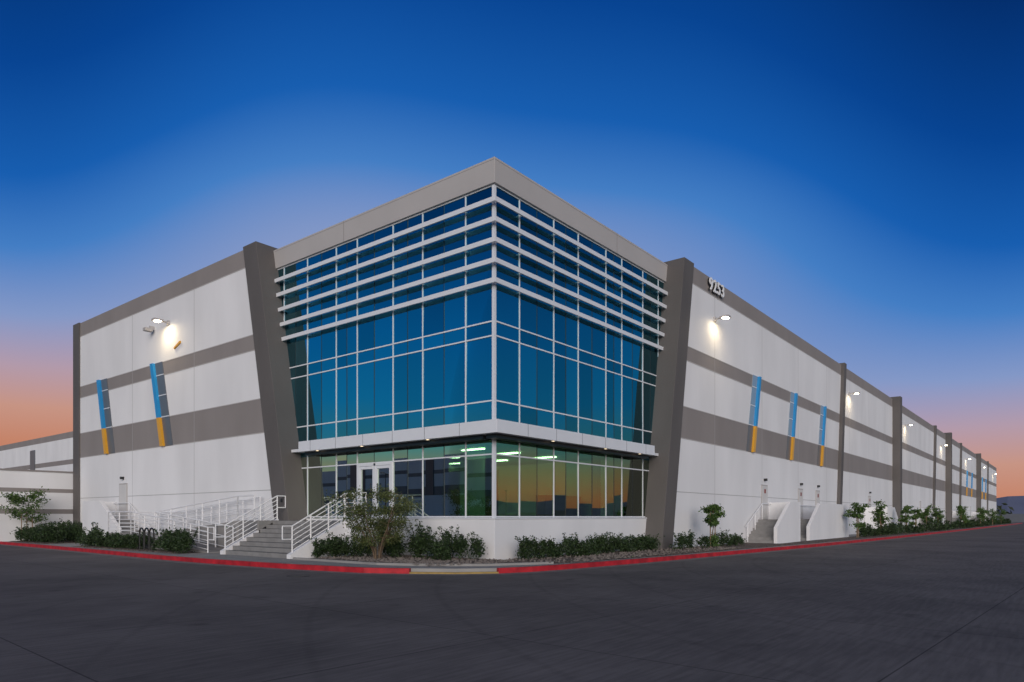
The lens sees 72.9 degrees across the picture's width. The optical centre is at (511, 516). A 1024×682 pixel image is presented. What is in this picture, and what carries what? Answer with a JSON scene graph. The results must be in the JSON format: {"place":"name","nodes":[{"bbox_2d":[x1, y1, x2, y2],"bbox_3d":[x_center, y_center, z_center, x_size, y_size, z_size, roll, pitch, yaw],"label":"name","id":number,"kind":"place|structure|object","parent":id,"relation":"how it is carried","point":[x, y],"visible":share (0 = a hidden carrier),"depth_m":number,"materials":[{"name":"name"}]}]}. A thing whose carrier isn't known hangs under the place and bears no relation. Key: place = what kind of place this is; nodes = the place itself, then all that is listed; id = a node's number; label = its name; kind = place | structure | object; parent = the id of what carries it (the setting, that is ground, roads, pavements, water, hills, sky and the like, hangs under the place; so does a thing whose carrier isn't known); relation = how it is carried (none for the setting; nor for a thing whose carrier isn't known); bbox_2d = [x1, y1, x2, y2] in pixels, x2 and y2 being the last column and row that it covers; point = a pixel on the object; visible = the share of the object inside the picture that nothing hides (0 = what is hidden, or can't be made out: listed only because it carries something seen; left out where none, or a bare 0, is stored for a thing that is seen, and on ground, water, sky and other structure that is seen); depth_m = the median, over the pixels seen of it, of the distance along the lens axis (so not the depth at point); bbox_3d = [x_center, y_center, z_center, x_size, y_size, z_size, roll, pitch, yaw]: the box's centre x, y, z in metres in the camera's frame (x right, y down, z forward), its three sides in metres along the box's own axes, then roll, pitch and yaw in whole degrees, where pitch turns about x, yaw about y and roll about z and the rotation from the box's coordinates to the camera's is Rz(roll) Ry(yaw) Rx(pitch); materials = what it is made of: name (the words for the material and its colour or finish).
{"place":"outdoors","nodes":[
{"label":"outdoors","id":0,"kind":"place"},
{"bbox_2d":[0,438,72,471],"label":"white walls","id":1,"kind":"structure","parent":0,"point":[57,450],"depth_m":107.42,"materials":[{"name":"concrete"}]},
{"bbox_2d":[30,450,34,469],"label":"window strips","id":2,"kind":"object","parent":1,"relation":"attached to","point":[32,459],"depth_m":110.07,"materials":[{"name":"grey glass"}]},
{"bbox_2d":[0,431,72,469],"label":"grey bands","id":3,"kind":"object","parent":1,"relation":"on","point":[40,441],"depth_m":107.69,"materials":[{"name":"paint"}]},
{"bbox_2d":[82,501,149,536],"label":"service staircase","id":4,"kind":"structure","parent":0,"point":[95,511],"depth_m":38.92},
{"bbox_2d":[108,495,260,552],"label":"access ramp","id":5,"kind":"structure","parent":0,"point":[208,542],"depth_m":31.59,"materials":[{"name":"metal"}]},
{"bbox_2d":[4,523,1015,571],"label":"sidewalk","id":6,"kind":"structure","parent":0,"point":[217,555],"depth_m":23.88,"materials":[{"name":"concrete"}]},
{"bbox_2d":[10,540,77,543],"bbox_3d":[-27.235,1.476,41.784,6.100,0.040,3.500,0,0,39],"label":"planting bed","id":7,"kind":"object","parent":6,"relation":"on","point":[64,541],"visible":0.39,"depth_m":39.90,"materials":[{"name":"brown soil"}]},
{"bbox_2d":[0,486,50,539],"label":"young tree","id":8,"kind":"object","parent":7,"relation":"on","point":[15,499],"visible":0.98,"depth_m":41.90,"materials":[{"name":"green plant"}]},
{"bbox_2d":[10,521,66,542],"bbox_3d":[-27.738,0.837,40.873,6.485,1.379,2.211,0,0,39],"label":"shrub row","id":9,"kind":"object","parent":7,"relation":"on","point":[44,532],"visible":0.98,"depth_m":39.66,"materials":[{"name":"green plant"}]},
{"bbox_2d":[51,518,103,541],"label":"shrub row","id":10,"kind":"object","parent":7,"relation":"on","point":[73,531],"visible":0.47,"depth_m":40.68,"materials":[{"name":"green plant"}]},
{"bbox_2d":[73,545,199,553],"bbox_3d":[-17.648,1.476,32.084,11.200,0.040,1.000,0,0,39],"label":"planting bed","id":11,"kind":"object","parent":6,"relation":"on","point":[137,549],"visible":0.61,"depth_m":31.01,"materials":[{"name":"brown soil"}]},
{"bbox_2d":[75,530,155,548],"bbox_3d":[-19.302,1.079,33.525,7.320,0.883,1.542,0,0,39],"label":"shrub row","id":12,"kind":"object","parent":11,"relation":"on","point":[117,540],"visible":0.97,"depth_m":32.92,"materials":[{"name":"green plant"}]},
{"bbox_2d":[139,527,154,549],"bbox_3d":[-16.230,0.983,30.815,1.470,1.034,0.070,0,0,39],"label":"bike rack","id":13,"kind":"object","parent":11,"relation":"on","point":[148,530],"visible":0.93,"depth_m":30.70,"materials":[{"name":"black metal"}]},
{"bbox_2d":[148,525,198,552],"bbox_3d":[-14.363,0.929,29.517,1.539,1.160,3.847,0,0,-40],"label":"shrub row","id":14,"kind":"object","parent":11,"relation":"on","point":[176,540],"visible":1,"depth_m":28.84,"materials":[{"name":"green plant"}]},
{"bbox_2d":[215,492,393,558],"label":"entry staircase","id":15,"kind":"structure","parent":6,"relation":"on","point":[278,538],"depth_m":26.89,"materials":[{"name":"concrete"}]},
{"bbox_2d":[293,557,553,565],"bbox_3d":[-3.438,1.490,22.395,9.352,0.120,2.087,0,0,14],"label":"bed edging","id":16,"kind":"object","parent":6,"relation":"on","point":[412,564],"visible":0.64,"depth_m":21.64,"materials":[{"name":"concrete"}]},
{"bbox_2d":[315,555,536,563],"bbox_3d":[-3.193,1.471,23.410,8.400,0.050,3.800,0,0,39],"label":"planting bed","id":17,"kind":"object","parent":6,"relation":"on","point":[459,560],"visible":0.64,"depth_m":23.02,"materials":[{"name":"brown soil"}]},
{"bbox_2d":[309,537,329,557],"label":"shrub","id":18,"kind":"object","parent":17,"relation":"on","point":[318,551],"visible":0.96,"depth_m":24.70,"materials":[{"name":"green plant"}]},
{"bbox_2d":[320,530,351,556],"bbox_3d":[-6.379,0.985,25.123,1.136,1.036,1.215,0,0,39],"label":"shrub","id":19,"kind":"object","parent":17,"relation":"on","point":[334,546],"visible":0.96,"depth_m":24.97,"materials":[{"name":"green plant"}]},
{"bbox_2d":[347,531,374,556],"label":"shrub","id":20,"kind":"object","parent":17,"relation":"on","point":[356,551],"visible":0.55,"depth_m":25.21,"materials":[{"name":"green plant"}]},
{"bbox_2d":[322,484,425,558],"bbox_3d":[-4.689,0.180,24.063,2.940,2.756,2.961,0,0,21],"label":"ornamental tree","id":21,"kind":"object","parent":17,"relation":"on","point":[381,525],"visible":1,"depth_m":23.71,"materials":[{"name":"green plant"}]},
{"bbox_2d":[378,533,408,557],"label":"shrub","id":22,"kind":"object","parent":17,"relation":"on","point":[394,549],"visible":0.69,"depth_m":24.52,"materials":[{"name":"green plant"}]},
{"bbox_2d":[405,524,432,557],"bbox_3d":[-3.346,0.866,24.794,1.208,1.274,1.195,0,0,39],"label":"shrub","id":23,"kind":"object","parent":17,"relation":"on","point":[411,545],"visible":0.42,"depth_m":24.60,"materials":[{"name":"green plant"}]},
{"bbox_2d":[408,519,439,558],"bbox_3d":[-3.025,0.775,24.370,1.172,1.460,1.203,0,0,4],"label":"shrub","id":24,"kind":"object","parent":17,"relation":"on","point":[422,542],"visible":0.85,"depth_m":24.15,"materials":[{"name":"green plant"}]},
{"bbox_2d":[429,539,451,560],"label":"shrub","id":25,"kind":"object","parent":17,"relation":"on","point":[445,551],"visible":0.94,"depth_m":22.99,"materials":[{"name":"green plant"}]},
{"bbox_2d":[434,526,461,557],"bbox_3d":[-2.191,0.883,23.966,1.128,1.240,1.200,0,0,39],"label":"shrub","id":26,"kind":"object","parent":17,"relation":"on","point":[444,537],"visible":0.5,"depth_m":23.88,"materials":[{"name":"green plant"}]},
{"bbox_2d":[451,532,487,559],"bbox_3d":[-1.422,0.978,23.419,1.228,1.050,1.019,0,0,-28],"label":"shrub","id":27,"kind":"object","parent":17,"relation":"on","point":[476,546],"visible":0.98,"depth_m":23.34,"materials":[{"name":"green plant"}]},
{"bbox_2d":[243,241,693,548],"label":"slanted piers","id":28,"kind":"structure","parent":6,"relation":"on","point":[278,409],"depth_m":31.79,"materials":[{"name":"grey paint"}]},
{"bbox_2d":[274,195,667,350],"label":"sunshade bars","id":29,"kind":"object","parent":28,"relation":"attached to","point":[476,264],"visible":0.89,"depth_m":26.93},
{"bbox_2d":[295,220,650,517],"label":"silicone joints","id":30,"kind":"object","parent":28,"relation":"attached to","point":[407,370],"visible":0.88,"depth_m":30.02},
{"bbox_2d":[305,423,648,458],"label":"canopy joints","id":31,"kind":"object","parent":28,"relation":"attached to","point":[508,438],"visible":1,"depth_m":26.25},
{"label":"roof","id":32,"kind":"object","parent":28,"relation":"on","visible":0},
{"bbox_2d":[274,156,666,281],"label":"glass box parapet","id":33,"kind":"structure","parent":32,"relation":"on","point":[489,173],"depth_m":27.18,"materials":[{"name":"grey paint"}]},
{"bbox_2d":[275,159,666,265],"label":"parapet joints","id":34,"kind":"object","parent":33,"relation":"attached to","point":[445,179],"visible":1,"depth_m":27.73,"materials":[{"name":"grey paint"}]},
{"bbox_2d":[73,323,988,523],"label":"wall piers","id":35,"kind":"object","parent":6,"relation":"on","point":[897,453],"depth_m":72.82,"materials":[{"name":"grey paint"}]},
{"bbox_2d":[80,269,995,546],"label":"white wall panels","id":36,"kind":"object","parent":35,"relation":"attached to","point":[214,313],"visible":0.53,"depth_m":38.80,"materials":[{"name":"concrete"}]},
{"bbox_2d":[151,317,169,324],"bbox_3d":[-18.557,-10.350,36.697,0.432,0.240,0.850,0,0,39],"label":"wall lamp","id":37,"kind":"object","parent":36,"relation":"attached to","point":[154,319],"visible":1,"depth_m":36.56,"materials":[{"name":"grey paint"}]},
{"bbox_2d":[80,315,991,518],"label":"panel joints","id":38,"kind":"object","parent":36,"relation":"attached to","point":[267,490],"visible":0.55,"depth_m":39.84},
{"bbox_2d":[101,362,981,498],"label":"accent dark panels","id":39,"kind":"object","parent":36,"relation":"attached to","point":[164,408],"visible":1,"depth_m":40.49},
{"bbox_2d":[96,363,986,491],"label":"accent blue fins","id":40,"kind":"object","parent":36,"relation":"attached to","point":[156,395],"visible":1,"depth_m":42.09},
{"bbox_2d":[101,417,985,499],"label":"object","id":41,"kind":"object","parent":36,"relation":"attached to","point":[161,434],"visible":1,"depth_m":41.81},
{"bbox_2d":[713,314,730,321],"bbox_3d":[10.970,-10.400,36.272,0.850,0.240,0.432,0,0,39],"label":"wall lamp","id":42,"kind":"object","parent":36,"relation":"attached to","point":[727,316],"visible":1,"depth_m":36.14,"materials":[{"name":"grey paint"}]},
{"bbox_2d":[748,375,985,491],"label":"accent light panels","id":43,"kind":"object","parent":36,"relation":"attached to","point":[753,401],"visible":1,"depth_m":46.43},
{"bbox_2d":[80,268,996,501],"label":"band reveals","id":44,"kind":"object","parent":35,"relation":"attached to","point":[683,406],"visible":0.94,"depth_m":39.41,"materials":[{"name":"grey paint"}]},
{"bbox_2d":[708,277,723,297],"bbox_3d":[10.747,-12.055,36.486,0.105,0.663,1.916,0,0,39],"label":"address number sign","id":45,"kind":"object","parent":35,"relation":"attached to","point":[711,281],"visible":1,"depth_m":36.37,"materials":[{"name":"white metal"}]},
{"bbox_2d":[119,483,970,518],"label":"service door frames","id":46,"kind":"structure","parent":6,"relation":"on","point":[761,497],"depth_m":42.09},
{"bbox_2d":[507,543,797,563],"bbox_3d":[7.411,1.476,31.004,3.305,0.040,21.469,0,0,42],"label":"planting bed","id":47,"kind":"object","parent":6,"relation":"on","point":[746,546],"visible":0.48,"depth_m":29.10,"materials":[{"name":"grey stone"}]},
{"bbox_2d":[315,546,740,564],"bbox_3d":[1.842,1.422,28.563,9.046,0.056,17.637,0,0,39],"label":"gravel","id":48,"kind":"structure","parent":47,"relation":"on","point":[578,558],"depth_m":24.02,"materials":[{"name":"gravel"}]},
{"bbox_2d":[514,535,542,558],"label":"shrub","id":49,"kind":"object","parent":47,"relation":"on","point":[526,546],"visible":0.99,"depth_m":23.60,"materials":[{"name":"green plant"}]},
{"bbox_2d":[527,535,546,558],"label":"shrub","id":50,"kind":"object","parent":47,"relation":"on","point":[541,552],"visible":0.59,"depth_m":24.11,"materials":[{"name":"green plant"}]},
{"bbox_2d":[540,537,557,557],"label":"shrub","id":51,"kind":"object","parent":47,"relation":"on","point":[551,547],"visible":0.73,"depth_m":24.59,"materials":[{"name":"green plant"}]},
{"bbox_2d":[547,540,573,557],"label":"shrub","id":52,"kind":"object","parent":47,"relation":"on","point":[562,549],"visible":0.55,"depth_m":24.98,"materials":[{"name":"green plant"}]},
{"bbox_2d":[561,532,580,556],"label":"shrub","id":53,"kind":"object","parent":47,"relation":"on","point":[569,541],"visible":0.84,"depth_m":25.72,"materials":[{"name":"green plant"}]},
{"bbox_2d":[572,539,591,555],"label":"shrub","id":54,"kind":"object","parent":47,"relation":"on","point":[584,548],"visible":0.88,"depth_m":25.75,"materials":[{"name":"green plant"}]},
{"bbox_2d":[583,534,600,555],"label":"shrub","id":55,"kind":"object","parent":47,"relation":"on","point":[593,548],"visible":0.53,"depth_m":26.34,"materials":[{"name":"green plant"}]},
{"bbox_2d":[587,533,606,553],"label":"shrub","id":56,"kind":"object","parent":47,"relation":"on","point":[600,540],"visible":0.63,"depth_m":26.99,"materials":[{"name":"green plant"}]},
{"bbox_2d":[598,535,616,552],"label":"shrub","id":57,"kind":"object","parent":47,"relation":"on","point":[607,547],"visible":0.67,"depth_m":27.66,"materials":[{"name":"green plant"}]},
{"bbox_2d":[606,531,626,550],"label":"shrub","id":58,"kind":"object","parent":47,"relation":"on","point":[618,543],"visible":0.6,"depth_m":28.05,"materials":[{"name":"green plant"}]},
{"bbox_2d":[614,537,635,552],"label":"shrub","id":59,"kind":"object","parent":47,"relation":"on","point":[628,547],"visible":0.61,"depth_m":28.50,"materials":[{"name":"green plant"}]},
{"bbox_2d":[621,534,638,551],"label":"shrub","id":60,"kind":"object","parent":47,"relation":"on","point":[636,540],"visible":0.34,"depth_m":29.00,"materials":[{"name":"green plant"}]},
{"bbox_2d":[630,535,646,550],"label":"shrub","id":61,"kind":"object","parent":47,"relation":"on","point":[640,544],"visible":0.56,"depth_m":29.58,"materials":[{"name":"green plant"}]},
{"bbox_2d":[637,532,654,549],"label":"shrub","id":62,"kind":"object","parent":47,"relation":"on","point":[647,540],"visible":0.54,"depth_m":30.01,"materials":[{"name":"green plant"}]},
{"bbox_2d":[642,533,664,549],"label":"shrub","id":63,"kind":"object","parent":47,"relation":"on","point":[656,544],"visible":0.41,"depth_m":30.36,"materials":[{"name":"green plant"}]},
{"bbox_2d":[669,532,689,549],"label":"shrub","id":64,"kind":"object","parent":47,"relation":"on","point":[681,542],"visible":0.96,"depth_m":30.84,"materials":[{"name":"green plant"}]},
{"bbox_2d":[680,529,695,547],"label":"shrub","id":65,"kind":"object","parent":47,"relation":"on","point":[690,537],"visible":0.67,"depth_m":31.56,"materials":[{"name":"green plant"}]},
{"bbox_2d":[694,535,713,547],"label":"shrub","id":66,"kind":"object","parent":47,"relation":"on","point":[704,540],"visible":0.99,"depth_m":32.12,"materials":[{"name":"green plant"}]},
{"bbox_2d":[698,503,726,546],"bbox_3d":[9.599,0.449,32.940,1.197,2.212,1.343,0,0,-6],"label":"tree","id":67,"kind":"object","parent":47,"relation":"on","point":[710,510],"visible":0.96,"depth_m":32.80,"materials":[{"name":"green plant"}]},
{"bbox_2d":[711,529,732,545],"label":"shrub","id":68,"kind":"object","parent":47,"relation":"on","point":[723,537],"visible":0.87,"depth_m":34.47,"materials":[{"name":"green plant"}]},
{"bbox_2d":[728,534,744,545],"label":"shrub","id":69,"kind":"object","parent":47,"relation":"on","point":[736,541],"visible":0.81,"depth_m":35.21,"materials":[{"name":"green plant"}]},
{"bbox_2d":[780,523,1014,543],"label":"planting bed","id":70,"kind":"object","parent":6,"relation":"on","point":[833,539],"visible":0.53,"depth_m":49.09,"materials":[{"name":"brown soil"}]},
{"bbox_2d":[843,502,871,536],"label":"young tree","id":71,"kind":"object","parent":70,"relation":"on","point":[860,509],"visible":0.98,"depth_m":49.16,"materials":[{"name":"green plant"}]},
{"bbox_2d":[870,499,894,534],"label":"young tree","id":72,"kind":"object","parent":70,"relation":"on","point":[879,513],"visible":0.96,"depth_m":55.27,"materials":[{"name":"green plant"}]},
{"bbox_2d":[855,521,911,536],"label":"shrub row","id":73,"kind":"object","parent":70,"relation":"on","point":[888,529],"visible":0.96,"depth_m":54.56,"materials":[{"name":"green plant"}]},
{"bbox_2d":[897,505,914,523],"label":"young tree","id":74,"kind":"object","parent":70,"relation":"on","point":[905,510],"visible":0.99,"depth_m":62.71,"materials":[{"name":"green plant"}]},
{"bbox_2d":[908,508,923,525],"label":"young tree","id":75,"kind":"object","parent":70,"relation":"on","point":[917,515],"visible":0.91,"depth_m":66.04,"materials":[{"name":"green plant"}]},
{"bbox_2d":[921,503,934,530],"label":"young tree","id":76,"kind":"object","parent":70,"relation":"on","point":[926,513],"visible":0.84,"depth_m":71.13,"materials":[{"name":"green plant"}]},
{"bbox_2d":[929,506,946,521],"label":"young tree","id":77,"kind":"object","parent":70,"relation":"on","point":[936,514],"visible":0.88,"depth_m":76.58,"materials":[{"name":"green plant"}]},
{"bbox_2d":[908,518,1010,532],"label":"shrub row","id":78,"kind":"object","parent":70,"relation":"on","point":[940,525],"visible":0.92,"depth_m":78.74,"materials":[{"name":"green plant"}]},
{"bbox_2d":[955,505,967,521],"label":"young tree","id":79,"kind":"object","parent":70,"relation":"on","point":[960,509],"visible":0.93,"depth_m":91.20,"materials":[{"name":"green plant"}]},
{"bbox_2d":[976,507,986,523],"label":"young tree","id":80,"kind":"object","parent":70,"relation":"on","point":[980,515],"visible":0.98,"depth_m":108.86,"materials":[{"name":"green plant"}]},
{"bbox_2d":[986,508,998,524],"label":"young tree","id":81,"kind":"object","parent":70,"relation":"on","point":[993,515],"visible":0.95,"depth_m":123.57,"materials":[{"name":"green plant"}]},
{"bbox_2d":[0,522,1023,681],"bbox_3d":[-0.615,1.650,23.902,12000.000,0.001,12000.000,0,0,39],"label":"road","id":82,"kind":"structure","parent":0,"point":[946,607],"depth_m":11.05,"materials":[{"name":"asphalt"}]},
{"bbox_2d":[0,470,72,541],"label":"white panels","id":83,"kind":"object","parent":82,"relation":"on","point":[27,479],"visible":0.7,"depth_m":43.64,"materials":[{"name":"concrete"}]},
{"bbox_2d":[0,468,72,513],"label":"grey bands","id":84,"kind":"object","parent":83,"relation":"attached to","point":[52,511],"visible":0.89,"depth_m":43.94,"materials":[{"name":"paint"}]},
{"bbox_2d":[0,541,410,573],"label":"red kerb","id":85,"kind":"structure","parent":82,"relation":"on","point":[298,566],"depth_m":23.60,"materials":[{"name":"paint"}]},
{"bbox_2d":[409,571,498,573],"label":"tactile paving","id":86,"kind":"structure","parent":82,"relation":"on","point":[496,572],"depth_m":20.04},
{"bbox_2d":[306,518,645,559],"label":"base wall","id":87,"kind":"structure","parent":82,"relation":"on","point":[498,536],"depth_m":25.55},
{"bbox_2d":[301,440,648,517],"bbox_3d":[-1.721,-1.300,33.446,13.713,2.700,13.513,0,0,39],"label":"lobby glass","id":88,"kind":"object","parent":87,"relation":"on","point":[443,486],"visible":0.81,"depth_m":26.46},
{"bbox_2d":[278,187,663,460],"bbox_3d":[-1.239,-7.055,28.670,19.240,8.810,9.629,0,0,-6],"label":"glass","id":89,"kind":"object","parent":88,"relation":"on","point":[443,376],"visible":0.56,"depth_m":27.12,"materials":[{"name":"glass"}]},
{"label":"lobby floor","id":90,"kind":"structure","parent":87,"relation":"on","visible":0},
{"bbox_2d":[278,184,663,517],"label":"white mullions","id":91,"kind":"object","parent":90,"relation":"on","point":[493,336],"visible":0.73,"depth_m":26.70,"materials":[{"name":"metal"}]},
{"bbox_2d":[357,462,392,518],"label":"door frames","id":92,"kind":"structure","parent":91,"relation":"attached to","point":[374,467],"depth_m":27.74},
{"bbox_2d":[362,468,388,513],"bbox_3d":[-5.470,-1.015,27.807,1.740,1.830,0.001,0,0,39],"label":"door glass","id":93,"kind":"object","parent":92,"relation":"in","point":[383,477],"visible":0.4,"depth_m":27.69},
{"bbox_2d":[282,212,659,343],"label":"sunshade brackets","id":94,"kind":"object","parent":91,"relation":"attached to","point":[520,274],"visible":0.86,"depth_m":27.95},
{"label":"interior walls","id":95,"kind":"object","parent":90,"relation":"on","visible":0},
{"bbox_2d":[298,419,654,455],"bbox_3d":[-1.345,-3.010,30.630,11.130,0.440,11.130,0,0,39],"label":"entrance canopy","id":96,"kind":"object","parent":95,"relation":"on","point":[498,426],"visible":0.78,"depth_m":25.84,"materials":[{"name":"white metal"}]},
{"bbox_2d":[0,524,1016,574],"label":"gutter","id":97,"kind":"object","parent":82,"relation":"on","point":[459,574],"visible":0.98,"depth_m":24.52,"materials":[{"name":"concrete"}]},
{"bbox_2d":[497,523,1021,572],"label":"red kerb","id":98,"kind":"structure","parent":82,"relation":"on","point":[578,565],"depth_m":26.73,"materials":[{"name":"paint"}]},
{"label":"rear walls","id":99,"kind":"object","parent":82,"relation":"on","visible":0},
{"bbox_2d":[80,250,995,501],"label":"grey wall bands","id":100,"kind":"object","parent":99,"relation":"attached to","point":[243,418],"depth_m":39.28,"materials":[{"name":"paint"}]},
{"bbox_2d":[0,0,1023,497],"label":"sky","id":101,"kind":"structure","parent":0,"point":[850,171],"materials":[{"name":"blue"}]},
{"bbox_2d":[403,518,626,518],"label":"base sill","id":102,"kind":"structure","parent":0,"point":[516,518],"depth_m":25.71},
{"bbox_2d":[119,484,920,518],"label":"service doors","id":103,"kind":"structure","parent":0,"point":[122,495],"depth_m":42.31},
{"bbox_2d":[103,374,985,492],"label":"accent mullions","id":104,"kind":"object","parent":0,"point":[168,415],"visible":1,"depth_m":41.45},
{"bbox_2d":[745,502,799,543],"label":"service staircase","id":105,"kind":"structure","parent":0,"point":[781,524],"depth_m":40.64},
{"bbox_2d":[800,503,848,540],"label":"service staircase","id":106,"kind":"structure","parent":0,"point":[827,521],"depth_m":46.66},
{"bbox_2d":[865,507,898,531],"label":"service staircase","id":107,"kind":"structure","parent":0,"point":[891,511],"depth_m":63.09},
{"bbox_2d":[996,496,1023,513],"bbox_3d":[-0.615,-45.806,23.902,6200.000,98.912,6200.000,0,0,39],"label":"hills","id":108,"kind":"structure","parent":0,"point":[1016,503],"depth_m":2444.57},
{"bbox_2d":[996,514,1023,521],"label":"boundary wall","id":109,"kind":"structure","parent":0,"point":[1016,517],"depth_m":209.41,"materials":[{"name":"grey concrete"}]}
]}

